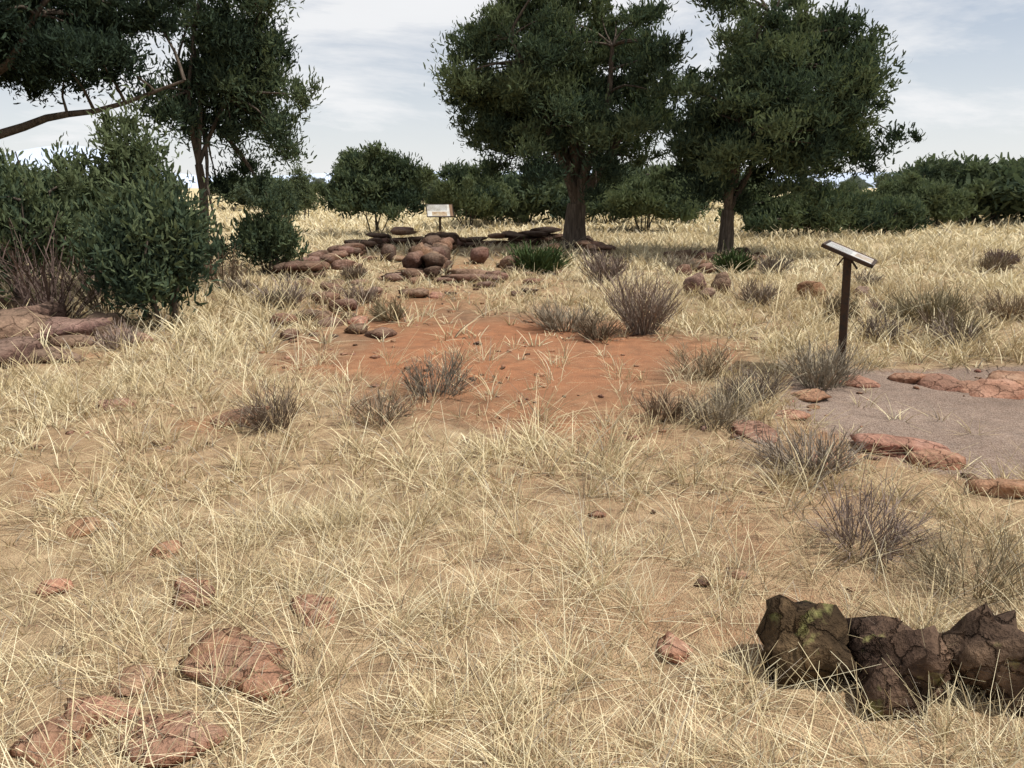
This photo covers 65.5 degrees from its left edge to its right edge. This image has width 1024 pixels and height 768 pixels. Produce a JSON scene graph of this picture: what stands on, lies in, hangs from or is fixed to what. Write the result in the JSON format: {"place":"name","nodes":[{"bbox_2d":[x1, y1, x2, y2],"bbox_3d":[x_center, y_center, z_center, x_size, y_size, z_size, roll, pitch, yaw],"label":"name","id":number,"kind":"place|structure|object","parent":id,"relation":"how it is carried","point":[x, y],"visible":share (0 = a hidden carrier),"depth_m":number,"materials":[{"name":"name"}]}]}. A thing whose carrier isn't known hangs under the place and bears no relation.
{"place":"outdoors","nodes":[
{"label":"outdoors","id":0,"kind":"place"},
{"bbox_2d":[309,176,326,187],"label":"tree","id":1,"kind":"object","parent":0,"point":[318,180],"visible":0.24,"depth_m":232.53,"materials":[{"name":"green plant"}]},
{"bbox_2d":[0,145,894,187],"bbox_3d":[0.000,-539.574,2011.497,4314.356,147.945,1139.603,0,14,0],"label":"hills","id":2,"kind":"structure","parent":0,"point":[35,153],"depth_m":2267.74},
{"bbox_2d":[0,188,1023,767],"bbox_3d":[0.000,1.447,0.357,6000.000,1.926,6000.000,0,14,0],"label":"ground","id":3,"kind":"structure","parent":0,"point":[1002,416],"depth_m":3.77,"materials":[{"name":"beige plant"}]},
{"bbox_2d":[2,158,55,184],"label":"tree","id":4,"kind":"object","parent":3,"relation":"on","point":[26,170],"visible":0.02,"depth_m":52.46,"materials":[{"name":"green plant"}]},
{"bbox_2d":[0,131,103,307],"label":"bush","id":5,"kind":"object","parent":3,"relation":"on","point":[32,203],"visible":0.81,"depth_m":9.94,"materials":[{"name":"green plant"}]},
{"bbox_2d":[0,213,113,318],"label":"dry shrub","id":6,"kind":"object","parent":3,"relation":"on","point":[22,287],"visible":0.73,"depth_m":9.41,"materials":[{"name":"brown plant"}]},
{"bbox_2d":[30,133,97,286],"bbox_3d":[-6.755,-2.555,12.318,2.219,2.553,1.720,-9,16,-31],"label":"bush","id":7,"kind":"object","parent":3,"relation":"on","point":[84,167],"visible":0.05,"depth_m":12.06,"materials":[{"name":"green plant"}]},
{"bbox_2d":[49,239,135,314],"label":"dry shrub","id":8,"kind":"object","parent":3,"relation":"on","point":[93,302],"visible":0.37,"depth_m":9.82,"materials":[{"name":"brown plant"}]},
{"bbox_2d":[0,0,207,291],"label":"juniper tree","id":9,"kind":"object","parent":3,"relation":"on","point":[43,43],"visible":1,"depth_m":11.76,"materials":[{"name":"green plant"}]},
{"bbox_2d":[82,317,143,349],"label":"dead shrub","id":10,"kind":"object","parent":3,"relation":"on","point":[112,337],"visible":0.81,"depth_m":7.94,"materials":[{"name":"grey plant"}]},
{"bbox_2d":[53,154,229,329],"bbox_3d":[-4.109,-1.561,9.014,1.786,2.010,1.701,0,14,0],"label":"bush","id":11,"kind":"object","parent":3,"relation":"on","point":[150,248],"visible":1,"depth_m":8.76,"materials":[{"name":"green plant"}]},
{"bbox_2d":[74,73,218,277],"bbox_3d":[-5.355,-2.715,11.320,2.032,3.221,1.872,7,16,27],"label":"bush","id":12,"kind":"object","parent":3,"relation":"on","point":[119,149],"visible":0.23,"depth_m":10.98,"materials":[{"name":"green plant"}]},
{"bbox_2d":[199,245,249,290],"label":"dry shrub","id":13,"kind":"object","parent":3,"relation":"on","point":[233,269],"visible":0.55,"depth_m":12.68,"materials":[{"name":"brown plant"}]},
{"bbox_2d":[120,0,329,272],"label":"tree","id":14,"kind":"object","parent":3,"relation":"on","point":[234,70],"visible":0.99,"depth_m":13.51,"materials":[{"name":"green plant"}]},
{"bbox_2d":[213,275,259,295],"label":"dead shrub","id":15,"kind":"object","parent":3,"relation":"on","point":[240,282],"visible":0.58,"depth_m":12.16,"materials":[{"name":"brown plant"}]},
{"bbox_2d":[209,170,285,207],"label":"bush","id":16,"kind":"object","parent":3,"relation":"on","point":[240,192],"visible":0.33,"depth_m":55.13,"materials":[{"name":"green plant"}]},
{"bbox_2d":[223,201,311,273],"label":"bush","id":17,"kind":"object","parent":3,"relation":"on","point":[272,239],"visible":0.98,"depth_m":14.94,"materials":[{"name":"green plant"}]},
{"bbox_2d":[222,371,318,431],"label":"dead shrub","id":18,"kind":"object","parent":3,"relation":"on","point":[263,416],"visible":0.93,"depth_m":5.37,"materials":[{"name":"grey plant"}]},
{"bbox_2d":[247,287,300,309],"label":"dead shrub","id":19,"kind":"object","parent":3,"relation":"on","point":[273,297],"visible":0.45,"depth_m":10.74,"materials":[{"name":"brown plant"}]},
{"bbox_2d":[257,174,302,220],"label":"bush","id":20,"kind":"object","parent":3,"relation":"on","point":[286,188],"visible":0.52,"depth_m":36.09,"materials":[{"name":"green plant"}]},
{"bbox_2d":[243,271,320,308],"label":"dead shrub","id":21,"kind":"object","parent":3,"relation":"on","point":[294,288],"visible":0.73,"depth_m":10.86,"materials":[{"name":"brown plant"}]},
{"bbox_2d":[284,161,324,218],"bbox_3d":[-10.657,-9.765,40.127,2.241,3.200,2.524,10,17,34],"label":"tree","id":22,"kind":"object","parent":3,"relation":"on","point":[301,179],"visible":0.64,"depth_m":39.73,"materials":[{"name":"green plant"}]},
{"bbox_2d":[339,261,368,280],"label":"dead shrub","id":23,"kind":"object","parent":3,"relation":"on","point":[356,271],"visible":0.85,"depth_m":14.18,"materials":[{"name":"brown plant"}]},
{"bbox_2d":[339,279,382,302],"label":"dead shrub","id":24,"kind":"object","parent":3,"relation":"on","point":[362,294],"visible":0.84,"depth_m":11.38,"materials":[{"name":"brown plant"}]},
{"bbox_2d":[308,140,439,231],"bbox_3d":[-4.569,-6.503,26.603,3.965,3.165,4.605,-5,15,-20],"label":"round bush","id":25,"kind":"object","parent":3,"relation":"on","point":[373,180],"visible":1,"depth_m":25.58,"materials":[{"name":"green plant"}]},
{"bbox_2d":[336,383,423,425],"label":"dead shrub","id":26,"kind":"object","parent":3,"relation":"on","point":[380,406],"visible":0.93,"depth_m":5.50,"materials":[{"name":"grey plant"}]},
{"bbox_2d":[365,292,409,321],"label":"dead shrub","id":27,"kind":"object","parent":3,"relation":"on","point":[377,307],"visible":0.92,"depth_m":9.68,"materials":[{"name":"beige plant"}]},
{"bbox_2d":[420,162,436,204],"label":"bush","id":28,"kind":"object","parent":3,"relation":"on","point":[430,186],"visible":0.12,"depth_m":64.92,"materials":[{"name":"green plant"}]},
{"bbox_2d":[0,271,868,369],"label":"rocks","id":29,"kind":"object","parent":3,"relation":"on","point":[16,318],"visible":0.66,"depth_m":8.27,"materials":[{"name":"brown stone"}]},
{"bbox_2d":[395,343,479,399],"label":"dead shrub","id":30,"kind":"object","parent":3,"relation":"on","point":[446,382],"visible":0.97,"depth_m":6.25,"materials":[{"name":"plant"}]},
{"bbox_2d":[426,204,453,231],"bbox_3d":[-2.341,-5.222,25.915,0.874,1.229,0.508,-2,14,-10],"label":"interpretive sign","id":31,"kind":"object","parent":3,"relation":"on","point":[439,210],"visible":0.88,"depth_m":25.81,"materials":[{"name":"metal"}]},
{"bbox_2d":[424,155,522,228],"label":"bush","id":32,"kind":"object","parent":3,"relation":"on","point":[459,189],"visible":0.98,"depth_m":30.86,"materials":[{"name":"green plant"}]},
{"bbox_2d":[31,272,982,591],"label":"small stones","id":33,"kind":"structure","parent":3,"relation":"on","point":[699,580],"depth_m":6.24,"materials":[{"name":"red stone"}]},
{"bbox_2d":[0,196,1023,767],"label":"dry grass","id":34,"kind":"structure","parent":3,"relation":"on","point":[784,338],"depth_m":4.23,"materials":[{"name":"beige plant"}]},
{"bbox_2d":[9,281,1023,767],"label":"rocks","id":35,"kind":"object","parent":3,"relation":"on","point":[1001,383],"visible":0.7,"depth_m":2.79,"materials":[{"name":"red stone"}]},
{"bbox_2d":[269,226,767,339],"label":"rocks","id":36,"kind":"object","parent":3,"relation":"on","point":[430,252],"depth_m":15.06,"materials":[{"name":"red stone"}]},
{"bbox_2d":[457,168,593,223],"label":"bush","id":37,"kind":"object","parent":3,"relation":"on","point":[537,202],"visible":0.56,"depth_m":34.70,"materials":[{"name":"green plant"}]},
{"bbox_2d":[502,238,575,272],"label":"green shrub","id":38,"kind":"object","parent":3,"relation":"on","point":[546,259],"visible":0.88,"depth_m":15.39,"materials":[{"name":"green plant"}]},
{"bbox_2d":[508,294,610,331],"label":"dead shrub","id":39,"kind":"object","parent":3,"relation":"on","point":[547,319],"visible":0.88,"depth_m":9.03,"materials":[{"name":"plant"}]},
{"bbox_2d":[423,0,696,250],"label":"juniper tree","id":40,"kind":"object","parent":3,"relation":"on","point":[555,93],"visible":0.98,"depth_m":18.81,"materials":[{"name":"green plant"}]},
{"bbox_2d":[576,246,608,254],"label":"grass tuft","id":41,"kind":"object","parent":3,"relation":"on","point":[587,251],"visible":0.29,"depth_m":18.84,"materials":[{"name":"beige plant"}]},
{"bbox_2d":[572,304,629,340],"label":"dead shrub","id":42,"kind":"object","parent":3,"relation":"on","point":[589,330],"visible":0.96,"depth_m":8.47,"materials":[{"name":"grey plant"}]},
{"bbox_2d":[574,244,630,282],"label":"dead shrub","id":43,"kind":"object","parent":3,"relation":"on","point":[597,266],"visible":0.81,"depth_m":13.86,"materials":[{"name":"brown plant"}]},
{"bbox_2d":[561,174,644,223],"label":"bush","id":44,"kind":"object","parent":3,"relation":"on","point":[589,207],"visible":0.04,"depth_m":35.20,"materials":[{"name":"green plant"}]},
{"bbox_2d":[619,162,644,169],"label":"bush","id":45,"kind":"object","parent":3,"relation":"on","point":[630,166],"visible":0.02,"depth_m":63.19,"materials":[{"name":"green plant"}]},
{"bbox_2d":[584,254,686,334],"bbox_3d":[1.388,-1.023,8.880,1.170,0.952,1.262,0,14,0],"label":"dead shrub","id":46,"kind":"object","parent":3,"relation":"on","point":[638,318],"visible":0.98,"depth_m":8.80,"materials":[{"name":"brown plant"}]},
{"bbox_2d":[586,166,699,231],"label":"bush","id":47,"kind":"object","parent":3,"relation":"on","point":[647,197],"visible":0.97,"depth_m":28.47,"materials":[{"name":"green plant"}]},
{"bbox_2d":[630,383,703,421],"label":"dead shrub","id":48,"kind":"object","parent":3,"relation":"on","point":[652,404],"visible":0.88,"depth_m":5.62,"materials":[{"name":"plant"}]},
{"bbox_2d":[662,248,700,271],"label":"dead shrub","id":49,"kind":"object","parent":3,"relation":"on","point":[670,263],"visible":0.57,"depth_m":15.30,"materials":[{"name":"brown plant"}]},
{"bbox_2d":[667,176,714,223],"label":"bush","id":50,"kind":"object","parent":3,"relation":"on","point":[699,209],"visible":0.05,"depth_m":35.81,"materials":[{"name":"green plant"}]},
{"bbox_2d":[621,160,764,209],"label":"bush","id":51,"kind":"object","parent":3,"relation":"on","point":[652,167],"visible":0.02,"depth_m":57.55,"materials":[{"name":"green plant"}]},
{"bbox_2d":[661,329,743,380],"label":"dead shrub","id":52,"kind":"object","parent":3,"relation":"on","point":[707,362],"visible":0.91,"depth_m":6.86,"materials":[{"name":"grey plant"}]},
{"bbox_2d":[676,382,756,429],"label":"dead shrub","id":53,"kind":"object","parent":3,"relation":"on","point":[715,420],"visible":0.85,"depth_m":5.47,"materials":[{"name":"grey plant"}]},
{"bbox_2d":[705,241,756,272],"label":"green shrub","id":54,"kind":"object","parent":3,"relation":"on","point":[732,257],"visible":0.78,"depth_m":15.46,"materials":[{"name":"green plant"}]},
{"bbox_2d":[699,370,775,413],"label":"dead shrub","id":55,"kind":"object","parent":3,"relation":"on","point":[726,394],"visible":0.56,"depth_m":5.79,"materials":[{"name":"grey plant"}]},
{"bbox_2d":[707,363,799,401],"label":"dead shrub","id":56,"kind":"object","parent":3,"relation":"on","point":[776,385],"visible":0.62,"depth_m":6.12,"materials":[{"name":"grey plant"}]},
{"bbox_2d":[728,270,787,306],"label":"dead shrub","id":57,"kind":"object","parent":3,"relation":"on","point":[764,294],"visible":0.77,"depth_m":11.11,"materials":[{"name":"brown plant"}]},
{"bbox_2d":[752,252,795,274],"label":"grass tuft","id":58,"kind":"object","parent":3,"relation":"on","point":[771,263],"visible":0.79,"depth_m":15.25,"materials":[{"name":"beige plant"}]},
{"bbox_2d":[656,0,926,252],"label":"juniper tree","id":59,"kind":"object","parent":3,"relation":"on","point":[778,111],"visible":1,"depth_m":16.89,"materials":[{"name":"green plant"}]},
{"bbox_2d":[714,178,878,237],"bbox_3d":[9.003,-5.659,25.769,4.948,1.972,4.041,0,14,0],"label":"bush","id":60,"kind":"object","parent":3,"relation":"on","point":[768,217],"visible":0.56,"depth_m":24.69,"materials":[{"name":"green plant"}]},
{"bbox_2d":[730,410,883,479],"bbox_3d":[1.694,0.353,4.622,0.819,0.337,0.865,0,14,0],"label":"dead shrub","id":61,"kind":"object","parent":3,"relation":"on","point":[779,452],"visible":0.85,"depth_m":4.60,"materials":[{"name":"grey plant"}]},
{"bbox_2d":[772,328,884,389],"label":"dead shrub","id":62,"kind":"object","parent":3,"relation":"on","point":[821,378],"visible":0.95,"depth_m":6.54,"materials":[{"name":"plant"}]},
{"bbox_2d":[817,292,861,320],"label":"dead shrub","id":63,"kind":"object","parent":3,"relation":"on","point":[856,314],"visible":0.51,"depth_m":9.77,"materials":[{"name":"grey plant"}]},
{"bbox_2d":[826,291,860,309],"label":"grass tuft","id":64,"kind":"object","parent":3,"relation":"on","point":[857,301],"visible":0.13,"depth_m":10.69,"materials":[{"name":"beige plant"}]},
{"bbox_2d":[832,177,860,194],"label":"bush","id":65,"kind":"object","parent":3,"relation":"on","point":[846,185],"visible":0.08,"depth_m":35.75,"materials":[{"name":"green plant"}]},
{"bbox_2d":[821,240,877,375],"bbox_3d":[2.906,-0.582,6.933,0.416,1.304,0.544,5,15,27],"label":"interpretive sign","id":66,"kind":"object","parent":3,"relation":"on","point":[850,256],"visible":0.88,"depth_m":6.85,"materials":[{"name":"metal"}]},
{"bbox_2d":[845,175,862,184],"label":"bush","id":67,"kind":"object","parent":3,"relation":"on","point":[856,178],"visible":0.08,"depth_m":185.38,"materials":[{"name":"green plant"}]},
{"bbox_2d":[849,179,864,193],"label":"bush","id":68,"kind":"object","parent":3,"relation":"on","point":[860,184],"visible":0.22,"depth_m":164.48,"materials":[{"name":"green plant"}]},
{"bbox_2d":[782,463,947,564],"bbox_3d":[1.621,0.571,3.636,0.703,0.391,0.745,0,14,0],"label":"dead shrub","id":69,"kind":"object","parent":3,"relation":"on","point":[843,536],"visible":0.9,"depth_m":3.62,"materials":[{"name":"grey plant"}]},
{"bbox_2d":[851,269,886,286],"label":"grass tuft","id":70,"kind":"object","parent":3,"relation":"on","point":[866,278],"visible":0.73,"depth_m":13.26,"materials":[{"name":"beige plant"}]},
{"bbox_2d":[850,312,920,342],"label":"dead shrub","id":71,"kind":"object","parent":3,"relation":"on","point":[876,324],"visible":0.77,"depth_m":8.46,"materials":[{"name":"grey plant"}]},
{"bbox_2d":[841,192,934,235],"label":"bush","id":72,"kind":"object","parent":3,"relation":"on","point":[897,214],"visible":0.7,"depth_m":26.53,"materials":[{"name":"green plant"}]},
{"bbox_2d":[756,594,1023,719],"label":"rocks","id":73,"kind":"object","parent":3,"relation":"on","point":[984,633],"visible":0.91,"depth_m":2.58,"materials":[{"name":"brown stone"}]},
{"bbox_2d":[867,297,915,318],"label":"grass tuft","id":74,"kind":"object","parent":3,"relation":"on","point":[875,305],"visible":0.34,"depth_m":10.11,"materials":[{"name":"beige plant"}]},
{"bbox_2d":[871,163,914,186],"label":"bush","id":75,"kind":"object","parent":3,"relation":"on","point":[877,180],"visible":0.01,"depth_m":70.47,"materials":[{"name":"green plant"}]},
{"bbox_2d":[844,171,977,223],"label":"bush","id":76,"kind":"object","parent":3,"relation":"on","point":[943,202],"visible":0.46,"depth_m":31.69,"materials":[{"name":"green plant"}]},
{"bbox_2d":[889,302,957,321],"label":"dead shrub","id":77,"kind":"object","parent":3,"relation":"on","point":[918,307],"visible":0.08,"depth_m":9.55,"materials":[{"name":"plant"}]},
{"bbox_2d":[854,277,996,322],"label":"dead shrub","id":78,"kind":"object","parent":3,"relation":"on","point":[944,303],"visible":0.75,"depth_m":9.59,"materials":[{"name":"brown plant"}]},
{"bbox_2d":[889,151,990,223],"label":"bush","id":79,"kind":"object","parent":3,"relation":"on","point":[947,168],"visible":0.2,"depth_m":34.66,"materials":[{"name":"green plant"}]},
{"bbox_2d":[916,301,967,331],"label":"dead shrub","id":80,"kind":"object","parent":3,"relation":"on","point":[924,317],"visible":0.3,"depth_m":8.83,"materials":[{"name":"grey plant"}]},
{"bbox_2d":[881,150,1023,224],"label":"bush","id":81,"kind":"object","parent":3,"relation":"on","point":[1000,183],"visible":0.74,"depth_m":33.72,"materials":[{"name":"green plant"}]},
{"bbox_2d":[889,506,1023,614],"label":"dead shrub","id":82,"kind":"object","parent":3,"relation":"on","point":[939,568],"visible":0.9,"depth_m":3.25,"materials":[{"name":"beige plant"}]},
{"bbox_2d":[927,313,986,347],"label":"dead shrub","id":83,"kind":"object","parent":3,"relation":"on","point":[945,332],"visible":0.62,"depth_m":8.21,"materials":[{"name":"plant"}]},
{"bbox_2d":[921,307,1010,339],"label":"dead shrub","id":84,"kind":"object","parent":3,"relation":"on","point":[961,320],"visible":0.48,"depth_m":8.40,"materials":[{"name":"plant"}]},
{"bbox_2d":[965,250,1021,272],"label":"dead shrub","id":85,"kind":"object","parent":3,"relation":"on","point":[987,262],"visible":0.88,"depth_m":15.25,"materials":[{"name":"brown plant"}]},
{"bbox_2d":[965,280,1023,320],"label":"dead shrub","id":86,"kind":"object","parent":3,"relation":"on","point":[998,305],"visible":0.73,"depth_m":10.04,"materials":[{"name":"brown plant"}]},
{"bbox_2d":[979,248,1023,266],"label":"dead shrub","id":87,"kind":"object","parent":3,"relation":"on","point":[1017,258],"visible":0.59,"depth_m":16.30,"materials":[{"name":"brown plant"}]},
{"bbox_2d":[0,0,1023,176],"label":"sky","id":88,"kind":"structure","parent":0,"point":[965,90],"materials":[{"name":"white"}]},
{"bbox_2d":[862,179,871,188],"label":"bush","id":89,"kind":"object","parent":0,"point":[867,184],"visible":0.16,"depth_m":222.33,"materials":[{"name":"green plant"}]}
]}

